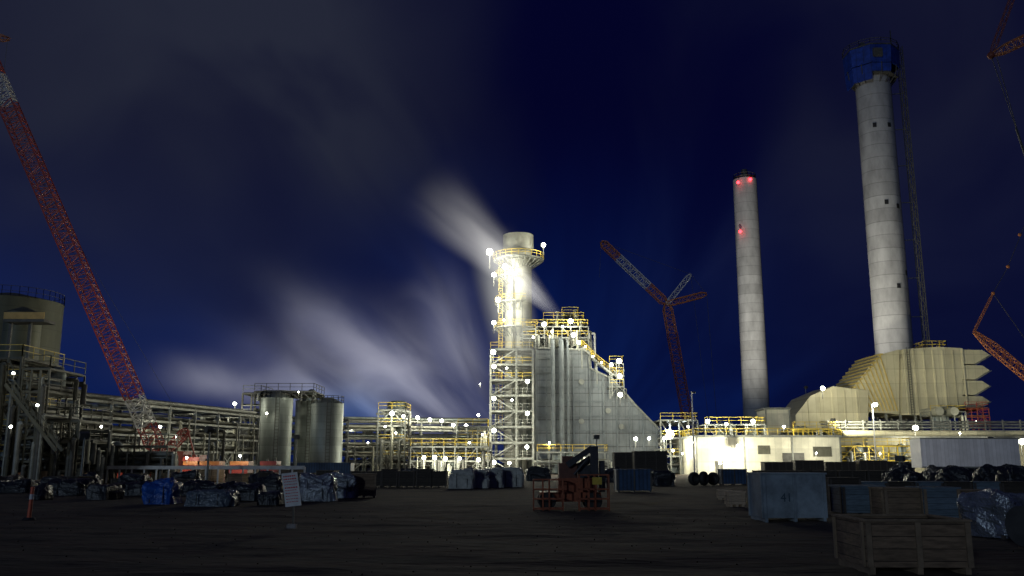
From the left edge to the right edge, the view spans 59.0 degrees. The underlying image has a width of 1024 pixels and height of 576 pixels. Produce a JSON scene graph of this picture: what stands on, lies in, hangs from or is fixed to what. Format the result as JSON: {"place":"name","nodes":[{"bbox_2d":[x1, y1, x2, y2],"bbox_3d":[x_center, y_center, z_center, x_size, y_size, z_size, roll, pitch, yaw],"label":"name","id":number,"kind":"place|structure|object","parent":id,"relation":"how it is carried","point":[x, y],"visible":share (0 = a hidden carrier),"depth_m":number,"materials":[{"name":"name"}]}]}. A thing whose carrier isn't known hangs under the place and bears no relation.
{"place":"outdoors","nodes":[
{"label":"outdoors","id":0,"kind":"place"},
{"bbox_2d":[0,463,1023,575],"bbox_3d":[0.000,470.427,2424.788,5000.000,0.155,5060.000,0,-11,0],"label":"ground","id":1,"kind":"structure","parent":0,"point":[648,524],"depth_m":24.30,"materials":[{"name":"asphalt"}]},
{"bbox_2d":[0,479,40,492],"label":"wrapped pallet","id":2,"kind":"object","parent":1,"relation":"on","point":[19,486],"visible":0.88,"depth_m":60.89,"materials":[{"name":"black plastic"}]},
{"bbox_2d":[0,307,41,439],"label":"day tank","id":3,"kind":"object","parent":1,"relation":"on","point":[19,334],"visible":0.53,"depth_m":103.21,"materials":[{"name":"metal"}]},
{"bbox_2d":[3,312,55,357],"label":"tank gallery","id":4,"kind":"object","parent":3,"relation":"on","point":[30,319],"visible":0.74,"depth_m":100.20,"materials":[{"name":"metal"}]},
{"bbox_2d":[0,284,64,406],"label":"storage tank","id":5,"kind":"object","parent":1,"relation":"on","point":[50,339],"visible":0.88,"depth_m":118.08,"materials":[{"name":"metal"}]},
{"bbox_2d":[0,344,64,476],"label":"process module","id":6,"kind":"object","parent":1,"relation":"on","point":[10,365],"visible":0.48,"depth_m":84.95,"materials":[{"name":"metal"}]},
{"bbox_2d":[26,483,53,499],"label":"wrapped pallet","id":7,"kind":"object","parent":1,"relation":"on","point":[43,491],"visible":0.82,"depth_m":49.76,"materials":[{"name":"black plastic"}]},
{"bbox_2d":[11,355,86,479],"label":"process module","id":8,"kind":"object","parent":1,"relation":"on","point":[58,384],"visible":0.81,"depth_m":83.77,"materials":[{"name":"metal"}]},
{"bbox_2d":[4,371,63,451],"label":"access stair","id":9,"kind":"object","parent":8,"relation":"attached to","point":[34,422],"visible":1,"depth_m":82.46,"materials":[{"name":"metal"}]},
{"bbox_2d":[57,478,94,495],"bbox_3d":[-27.255,12.426,56.629,1.859,1.080,1.834,0,-11,0],"label":"wrapped pallet","id":10,"kind":"object","parent":1,"relation":"on","point":[73,487],"visible":0.94,"depth_m":55.84,"materials":[{"name":"blue plastic"}]},
{"bbox_2d":[41,407,114,482],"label":"process module","id":11,"kind":"object","parent":1,"relation":"on","point":[94,449],"visible":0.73,"depth_m":86.64,"materials":[{"name":"metal"}]},
{"bbox_2d":[0,61,206,479],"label":"crawler crane","id":12,"kind":"object","parent":1,"relation":"on","point":[181,454],"visible":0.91,"depth_m":104.73,"materials":[{"name":"red paint"}]},
{"bbox_2d":[86,484,124,499],"bbox_3d":[-22.514,11.291,50.188,1.394,0.866,1.712,-3,-11,14],"label":"wrapped pallet","id":13,"kind":"object","parent":1,"relation":"on","point":[103,492],"visible":0.99,"depth_m":49.57,"materials":[{"name":"blue plastic"}]},
{"bbox_2d":[84,434,178,482],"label":"process module","id":14,"kind":"object","parent":1,"relation":"on","point":[122,457],"visible":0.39,"depth_m":92.15,"materials":[{"name":"metal"}]},
{"bbox_2d":[3,389,259,474],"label":"pipe rack","id":15,"kind":"object","parent":1,"relation":"on","point":[104,401],"visible":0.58,"depth_m":116.72,"materials":[{"name":"metal"}]},
{"bbox_2d":[117,473,151,482],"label":"wrapped pallet","id":16,"kind":"object","parent":1,"relation":"on","point":[128,477],"visible":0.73,"depth_m":60.92,"materials":[{"name":"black plastic"}]},
{"bbox_2d":[124,481,152,495],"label":"wrapped pallet","id":17,"kind":"object","parent":1,"relation":"on","point":[133,488],"visible":0.56,"depth_m":55.88,"materials":[{"name":"blue plastic"}]},
{"bbox_2d":[55,401,256,463],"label":"pipe rack","id":18,"kind":"object","parent":1,"relation":"on","point":[162,428],"visible":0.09,"depth_m":140.89,"materials":[{"name":"metal"}]},
{"bbox_2d":[141,477,182,504],"bbox_3d":[-17.270,9.989,44.590,1.704,1.298,1.835,0,-11,0],"label":"wrapped pallet","id":19,"kind":"object","parent":1,"relation":"on","point":[163,491],"visible":1,"depth_m":43.88,"materials":[{"name":"blue plastic"}]},
{"bbox_2d":[170,470,201,479],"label":"wrapped pallet","id":20,"kind":"object","parent":1,"relation":"on","point":[193,474],"visible":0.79,"depth_m":69.39,"materials":[{"name":"black plastic"}]},
{"bbox_2d":[94,466,305,482],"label":"yard fence","id":21,"kind":"object","parent":1,"relation":"on","point":[205,467],"visible":0.4,"depth_m":90.11,"materials":[{"name":"metal"}]},
{"bbox_2d":[184,488,240,506],"bbox_3d":[-14.035,9.824,42.482,2.358,0.823,1.764,0,-11,0],"label":"wrapped pallet","id":22,"kind":"object","parent":1,"relation":"on","point":[215,497],"visible":1,"depth_m":41.81,"materials":[{"name":"blue plastic"}]},
{"bbox_2d":[192,409,257,463],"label":"process module","id":23,"kind":"object","parent":1,"relation":"on","point":[233,431],"visible":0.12,"depth_m":148.57,"materials":[{"name":"metal"}]},
{"bbox_2d":[226,482,266,500],"bbox_3d":[-14.309,10.982,48.910,1.941,0.987,1.823,0,-11,0],"label":"wrapped pallet","id":24,"kind":"object","parent":1,"relation":"on","point":[250,491],"visible":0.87,"depth_m":48.20,"materials":[{"name":"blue plastic"}]},
{"bbox_2d":[238,385,272,463],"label":"process module","id":25,"kind":"object","parent":1,"relation":"on","point":[249,443],"visible":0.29,"depth_m":141.78,"materials":[{"name":"metal"}]},
{"bbox_2d":[256,475,283,492],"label":"wrapped pallet","id":26,"kind":"object","parent":1,"relation":"on","point":[272,483],"visible":0.74,"depth_m":60.79,"materials":[{"name":"black plastic"}]},
{"bbox_2d":[257,490,284,505],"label":"wrapped pallet","id":27,"kind":"object","parent":1,"relation":"on","point":[272,498],"visible":0.95,"depth_m":43.36,"materials":[{"name":"blue plastic"}]},
{"bbox_2d":[258,390,293,473],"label":"silo","id":28,"kind":"object","parent":1,"relation":"on","point":[275,434],"visible":0.89,"depth_m":138.97,"materials":[{"name":"metal"}]},
{"bbox_2d":[253,383,324,403],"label":"gallery","id":29,"kind":"object","parent":28,"relation":"on","point":[307,395],"visible":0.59,"depth_m":141.70,"materials":[{"name":"metal"}]},
{"bbox_2d":[281,472,300,528],"bbox_3d":[-6.952,6.697,28.524,0.673,1.768,0.270,0,-11,0],"label":"notice board","id":30,"kind":"object","parent":1,"relation":"on","point":[291,490],"visible":1,"depth_m":28.51,"materials":[{"name":"metal"}]},
{"bbox_2d":[293,399,317,469],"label":"silo","id":31,"kind":"object","parent":1,"relation":"on","point":[303,420],"visible":0.38,"depth_m":148.45,"materials":[{"name":"metal"}]},
{"bbox_2d":[299,472,337,501],"bbox_3d":[-10.268,10.600,48.301,2.130,1.508,1.852,0,-11,0],"label":"wrapped pallet","id":32,"kind":"object","parent":1,"relation":"on","point":[317,488],"visible":0.96,"depth_m":47.51,"materials":[{"name":"blue plastic"}]},
{"bbox_2d":[297,463,353,473],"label":"shipping container","id":33,"kind":"object","parent":1,"relation":"on","point":[346,468],"visible":0.54,"depth_m":100.92,"materials":[{"name":"metal"}]},
{"bbox_2d":[309,395,343,462],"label":"silo","id":34,"kind":"object","parent":1,"relation":"on","point":[326,432],"visible":0.9,"depth_m":136.91,"materials":[{"name":"metal"}]},
{"bbox_2d":[331,471,358,497],"bbox_3d":[-9.709,11.407,52.525,1.678,1.525,1.774,0,-11,0],"label":"wrapped pallet","id":35,"kind":"object","parent":1,"relation":"on","point":[348,487],"visible":0.69,"depth_m":51.78,"materials":[{"name":"blue plastic"}]},
{"bbox_2d":[232,416,480,470],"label":"pipe rack","id":36,"kind":"object","parent":1,"relation":"on","point":[293,426],"visible":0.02,"depth_m":195.32,"materials":[{"name":"metal"}]},
{"bbox_2d":[343,421,382,470],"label":"process module","id":37,"kind":"object","parent":1,"relation":"on","point":[362,467],"visible":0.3,"depth_m":173.16,"materials":[{"name":"metal"}]},
{"bbox_2d":[352,473,376,497],"bbox_3d":[-8.703,11.654,53.318,1.473,1.440,1.680,2,-11,-8],"label":"wooden crate","id":38,"kind":"object","parent":1,"relation":"on","point":[366,482],"visible":0.62,"depth_m":52.58,"materials":[{"name":"brown wood"}]},
{"bbox_2d":[381,469,400,486],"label":"wooden crate","id":39,"kind":"object","parent":1,"relation":"on","point":[389,477],"visible":0.85,"depth_m":75.34,"materials":[{"name":"brown wood"}]},
{"bbox_2d":[376,402,410,470],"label":"process module","id":40,"kind":"object","parent":1,"relation":"on","point":[397,437],"visible":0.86,"depth_m":156.44,"materials":[{"name":"metal"}]},
{"bbox_2d":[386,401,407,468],"bbox_3d":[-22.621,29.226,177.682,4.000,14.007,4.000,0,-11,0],"label":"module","id":41,"kind":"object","parent":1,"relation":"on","point":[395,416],"visible":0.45,"depth_m":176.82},
{"bbox_2d":[398,471,415,486],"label":"wooden crate","id":42,"kind":"object","parent":1,"relation":"on","point":[407,478],"visible":0.83,"depth_m":75.33,"materials":[{"name":"brown wood"}]},
{"bbox_2d":[342,417,488,470],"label":"pipe rack","id":43,"kind":"object","parent":1,"relation":"on","point":[373,428],"visible":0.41,"depth_m":167.88,"materials":[{"name":"metal"}]},
{"bbox_2d":[415,469,433,486],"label":"wooden crate","id":44,"kind":"object","parent":1,"relation":"on","point":[423,477],"visible":0.83,"depth_m":75.34,"materials":[{"name":"brown wood"}]},
{"bbox_2d":[406,428,455,470],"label":"process module","id":45,"kind":"object","parent":1,"relation":"on","point":[443,443],"visible":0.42,"depth_m":154.93,"materials":[{"name":"metal"}]},
{"bbox_2d":[430,471,448,486],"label":"wooden crate","id":46,"kind":"object","parent":1,"relation":"on","point":[439,478],"visible":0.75,"depth_m":75.33,"materials":[{"name":"brown wood"}]},
{"bbox_2d":[409,439,492,475],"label":"process module","id":47,"kind":"object","parent":1,"relation":"on","point":[451,464],"visible":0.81,"depth_m":147.66,"materials":[{"name":"metal"}]},
{"bbox_2d":[448,467,475,488],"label":"wrapped pallet","id":48,"kind":"object","parent":1,"relation":"on","point":[462,478],"visible":1,"depth_m":70.68,"materials":[{"name":"grey plastic"}]},
{"bbox_2d":[455,419,492,468],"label":"process module","id":49,"kind":"object","parent":1,"relation":"on","point":[481,441],"visible":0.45,"depth_m":154.25,"materials":[{"name":"metal"}]},
{"bbox_2d":[474,469,489,487],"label":"wrapped pallet","id":50,"kind":"object","parent":1,"relation":"on","point":[482,479],"visible":0.58,"depth_m":72.17,"materials":[{"name":"blue plastic"}]},
{"bbox_2d":[484,467,503,487],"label":"wrapped pallet","id":51,"kind":"object","parent":1,"relation":"on","point":[496,476],"visible":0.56,"depth_m":73.68,"materials":[{"name":"blue plastic"}]},
{"bbox_2d":[489,342,533,472],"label":"stair tower","id":52,"kind":"structure","parent":1,"relation":"on","point":[515,382],"depth_m":160.03,"materials":[{"name":"metal"}]},
{"bbox_2d":[501,467,524,486],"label":"wrapped pallet","id":53,"kind":"object","parent":1,"relation":"on","point":[513,477],"visible":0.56,"depth_m":75.30,"materials":[{"name":"blue plastic"}]},
{"bbox_2d":[493,232,543,473],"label":"exhaust stack","id":54,"kind":"object","parent":1,"relation":"on","point":[519,259],"visible":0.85,"depth_m":178.22,"materials":[{"name":"paint"}]},
{"bbox_2d":[525,466,551,480],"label":"wrapped pallet","id":55,"kind":"object","parent":1,"relation":"on","point":[535,472],"visible":0.98,"depth_m":101.91,"materials":[{"name":"black plastic"}]},
{"bbox_2d":[533,445,609,510],"bbox_3d":[2.518,8.337,39.885,3.250,2.757,2.850,0,-11,0],"label":"boom lift","id":56,"kind":"object","parent":1,"relation":"on","point":[580,481],"visible":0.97,"depth_m":39.30,"materials":[{"name":"red metal"}]},
{"bbox_2d":[534,444,611,472],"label":"process module","id":57,"kind":"object","parent":1,"relation":"on","point":[555,460],"visible":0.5,"depth_m":154.75,"materials":[{"name":"metal"}]},
{"bbox_2d":[534,335,659,473],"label":"boiler house","id":58,"kind":"structure","parent":1,"relation":"on","point":[574,403],"depth_m":164.56,"materials":[{"name":"metal"}]},
{"bbox_2d":[520,322,539,351],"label":"roof gallery","id":59,"kind":"object","parent":58,"relation":"attached to","point":[532,330],"visible":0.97,"depth_m":166.51,"materials":[{"name":"metal"}]},
{"bbox_2d":[524,320,591,353],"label":"roof gallery","id":60,"kind":"object","parent":58,"relation":"on","point":[557,330],"visible":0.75,"depth_m":168.49,"materials":[{"name":"metal"}]},
{"bbox_2d":[540,312,586,325],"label":"roof gallery","id":61,"kind":"object","parent":60,"relation":"on","point":[561,322],"visible":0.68,"depth_m":171.09,"materials":[{"name":"metal"}]},
{"bbox_2d":[580,340,622,395],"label":"sloping walkway","id":62,"kind":"structure","parent":58,"relation":"attached to","point":[596,362],"depth_m":165.73,"materials":[{"name":"metal"}]},
{"bbox_2d":[607,356,626,398],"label":"landing tower","id":63,"kind":"structure","parent":58,"relation":"attached to","point":[616,379],"depth_m":165.02,"materials":[{"name":"metal"}]},
{"bbox_2d":[612,452,631,468],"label":"wooden crate","id":64,"kind":"object","parent":1,"relation":"on","point":[621,460],"visible":0.31,"depth_m":99.27,"materials":[{"name":"brown wood"}]},
{"bbox_2d":[613,469,651,491],"bbox_3d":[8.518,13.605,63.916,2.509,1.628,1.880,0,-11,0],"label":"shipping container","id":65,"kind":"object","parent":1,"relation":"on","point":[632,480],"visible":0.91,"depth_m":63.06,"materials":[{"name":"metal"}]},
{"bbox_2d":[632,451,667,470],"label":"wooden crate","id":66,"kind":"object","parent":1,"relation":"on","point":[655,460],"visible":0.52,"depth_m":93.91,"materials":[{"name":"brown wood"}]},
{"bbox_2d":[599,240,716,431],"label":"luffing crane","id":67,"kind":"object","parent":1,"relation":"on","point":[666,302],"visible":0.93,"depth_m":303.95,"materials":[{"name":"orange paint"}]},
{"bbox_2d":[652,470,675,485],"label":"wrapped pallet","id":68,"kind":"object","parent":1,"relation":"on","point":[664,478],"visible":0.87,"depth_m":78.71,"materials":[{"name":"black plastic"}]},
{"bbox_2d":[653,413,698,474],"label":"process module","id":69,"kind":"object","parent":1,"relation":"on","point":[673,464],"visible":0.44,"depth_m":160.36,"materials":[{"name":"metal"}]},
{"bbox_2d":[718,469,746,484],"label":"shipping container","id":70,"kind":"object","parent":1,"relation":"on","point":[732,476],"visible":0.88,"depth_m":82.52,"materials":[{"name":"metal"}]},
{"bbox_2d":[723,491,745,506],"bbox_3d":[10.357,9.826,42.079,0.837,0.766,0.780,1,-11,-3],"label":"wooden crate","id":71,"kind":"object","parent":1,"relation":"on","point":[734,498],"visible":0.88,"depth_m":41.76,"materials":[{"name":"brown wood"}]},
{"bbox_2d":[733,169,769,427],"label":"concrete chimney","id":72,"kind":"object","parent":1,"relation":"on","point":[755,387],"visible":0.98,"depth_m":362.09,"materials":[{"name":"concrete"}]},
{"bbox_2d":[672,428,841,474],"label":"turbine hall","id":73,"kind":"structure","parent":1,"relation":"on","point":[712,451],"depth_m":147.72,"materials":[{"name":"metal"}]},
{"bbox_2d":[694,417,766,434],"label":"process module","id":74,"kind":"object","parent":73,"relation":"on","point":[733,431],"visible":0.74,"depth_m":158.82,"materials":[{"name":"metal"}]},
{"bbox_2d":[755,408,790,434],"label":"switchroom","id":75,"kind":"object","parent":73,"relation":"on","point":[777,418],"visible":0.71,"depth_m":163.53,"materials":[{"name":"metal"}]},
{"bbox_2d":[780,422,842,435],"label":"process module","id":76,"kind":"object","parent":73,"relation":"on","point":[802,432],"visible":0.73,"depth_m":156.19,"materials":[{"name":"metal"}]},
{"bbox_2d":[761,462,792,469],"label":"wooden crate","id":77,"kind":"object","parent":1,"relation":"on","point":[776,465],"visible":0.51,"depth_m":123.84,"materials":[{"name":"brown wood"}]},
{"bbox_2d":[746,472,827,522],"bbox_3d":[9.833,7.480,32.431,2.332,1.713,1.780,0,-11,-2],"label":"wooden crate","id":78,"kind":"object","parent":1,"relation":"on","point":[792,496],"visible":0.93,"depth_m":31.64,"materials":[{"name":"wood"}]},
{"bbox_2d":[791,460,823,469],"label":"wooden crate","id":79,"kind":"object","parent":1,"relation":"on","point":[808,464],"visible":0.52,"depth_m":123.87,"materials":[{"name":"brown wood"}]},
{"bbox_2d":[824,462,855,469],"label":"wooden crate","id":80,"kind":"object","parent":1,"relation":"on","point":[839,465],"visible":0.42,"depth_m":123.84,"materials":[{"name":"brown wood"}]},
{"bbox_2d":[825,477,861,503],"bbox_3d":[16.534,10.251,45.773,1.710,1.333,1.580,1,-11,-6],"label":"wooden crate","id":81,"kind":"object","parent":1,"relation":"on","point":[843,480],"visible":0.29,"depth_m":45.14,"materials":[{"name":"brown wood"}]},
{"bbox_2d":[828,485,885,513],"bbox_3d":[13.485,8.311,35.379,1.716,1.201,1.480,0,-11,0],"label":"wooden crate","id":82,"kind":"object","parent":1,"relation":"on","point":[850,499],"visible":0.63,"depth_m":34.75,"materials":[{"name":"blue wood"}]},
{"bbox_2d":[853,460,887,469],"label":"wooden crate","id":83,"kind":"object","parent":1,"relation":"on","point":[870,464],"visible":0.48,"depth_m":123.87,"materials":[{"name":"brown wood"}]},
{"bbox_2d":[841,438,910,461],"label":"process module","id":84,"kind":"object","parent":1,"relation":"on","point":[859,452],"visible":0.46,"depth_m":150.96,"materials":[{"name":"metal"}]},
{"bbox_2d":[842,30,920,429],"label":"concrete chimney","id":85,"kind":"object","parent":1,"relation":"on","point":[870,70],"visible":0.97,"depth_m":256.26,"materials":[{"name":"concrete"}]},
{"bbox_2d":[868,487,921,513],"bbox_3d":[13.829,7.774,32.572,1.428,1.189,1.580,-1,-11,3],"label":"wooden crate","id":86,"kind":"object","parent":1,"relation":"on","point":[895,500],"visible":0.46,"depth_m":31.89,"materials":[{"name":"brown wood"}]},
{"bbox_2d":[882,467,908,480],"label":"wrapped pallet","id":87,"kind":"object","parent":1,"relation":"on","point":[897,474],"visible":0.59,"depth_m":67.11,"materials":[{"name":"black plastic"}]},
{"bbox_2d":[831,514,974,574],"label":"wooden crate","id":88,"kind":"object","parent":1,"relation":"on","point":[913,543],"visible":0.97,"depth_m":16.68,"materials":[{"name":"brown wood"}]},
{"bbox_2d":[892,46,930,429],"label":"hoist mast","id":89,"kind":"object","parent":1,"relation":"on","point":[915,206],"visible":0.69,"depth_m":258.07,"materials":[{"name":"metal"}]},
{"bbox_2d":[841,436,1023,472],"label":"turbine hall","id":90,"kind":"structure","parent":1,"relation":"on","point":[871,438],"depth_m":155.65,"materials":[{"name":"metal"}]},
{"bbox_2d":[819,420,1023,435],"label":"roof duct","id":91,"kind":"object","parent":90,"relation":"on","point":[933,432],"visible":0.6,"depth_m":159.04,"materials":[{"name":"metal"}]},
{"bbox_2d":[905,486,961,517],"bbox_3d":[15.037,7.705,32.286,1.340,1.217,1.580,-1,-11,3],"label":"wooden crate","id":92,"kind":"object","parent":1,"relation":"on","point":[939,500],"visible":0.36,"depth_m":31.58,"materials":[{"name":"blue wood"}]},
{"bbox_2d":[935,467,971,480],"bbox_3d":[28.611,12.479,58.703,2.162,1.762,2.032,0,-11,0],"label":"wrapped pallet","id":93,"kind":"object","parent":1,"relation":"on","point":[954,474],"visible":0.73,"depth_m":58.16,"materials":[{"name":"black plastic"}]},
{"bbox_2d":[909,438,1020,467],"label":"semi trailer","id":94,"kind":"object","parent":1,"relation":"on","point":[962,452],"visible":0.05,"depth_m":98.44,"materials":[{"name":"metal"}]},
{"bbox_2d":[968,481,1001,490],"bbox_3d":[24.974,10.858,48.259,1.512,1.084,1.680,0,-11,0],"label":"wooden crate","id":95,"kind":"object","parent":1,"relation":"on","point":[986,484],"visible":0.25,"depth_m":47.53,"materials":[{"name":"blue wood"}]},
{"bbox_2d":[972,464,1002,480],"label":"wrapped pallet","id":96,"kind":"object","parent":1,"relation":"on","point":[986,472],"visible":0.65,"depth_m":79.15,"materials":[{"name":"black plastic"}]},
{"bbox_2d":[957,488,1023,539],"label":"wrapped pallet","id":97,"kind":"object","parent":1,"relation":"on","point":[985,510],"visible":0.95,"depth_m":24.50,"materials":[{"name":"blue plastic"}]},
{"bbox_2d":[972,227,1023,380],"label":"lattice crane","id":98,"kind":"object","parent":1,"relation":"on","point":[977,334],"visible":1,"depth_m":151.03,"materials":[{"name":"metal"}]},
{"bbox_2d":[987,0,1023,154],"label":"lattice crane","id":99,"kind":"object","parent":1,"relation":"on","point":[991,54],"visible":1,"depth_m":85.63,"materials":[{"name":"orange paint"}]},
{"bbox_2d":[995,467,1023,480],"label":"wrapped pallet","id":100,"kind":"object","parent":1,"relation":"on","point":[1013,474],"visible":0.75,"depth_m":66.93,"materials":[{"name":"black plastic"}]},
{"bbox_2d":[0,0,1023,462],"label":"sky","id":101,"kind":"structure","parent":0,"point":[318,192],"materials":[{"name":"blue"}]},
{"bbox_2d":[786,386,867,429],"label":"duct house","id":102,"kind":"structure","parent":0,"point":[810,409],"depth_m":198.68,"materials":[{"name":"metal"}]},
{"bbox_2d":[836,341,990,429],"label":"filter house","id":103,"kind":"structure","parent":0,"point":[906,384],"depth_m":200.25,"materials":[{"name":"metal"}]},
{"bbox_2d":[920,405,967,429],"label":"process module","id":104,"kind":"object","parent":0,"point":[941,418],"visible":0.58,"depth_m":193.60,"materials":[{"name":"metal"}]},
{"bbox_2d":[919,407,958,416],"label":"exhaust duct","id":105,"kind":"object","parent":104,"relation":"on","point":[939,411],"visible":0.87,"depth_m":191.07,"materials":[{"name":"metal"}]},
{"bbox_2d":[958,402,990,429],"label":"scaffold","id":106,"kind":"object","parent":104,"relation":"attached to","point":[977,416],"visible":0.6,"depth_m":193.55,"materials":[{"name":"metal"}]},
{"bbox_2d":[1005,506,1023,548],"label":"flanged pipe","id":107,"kind":"object","parent":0,"point":[1014,522],"visible":1,"depth_m":21.34,"materials":[{"name":"metal"}]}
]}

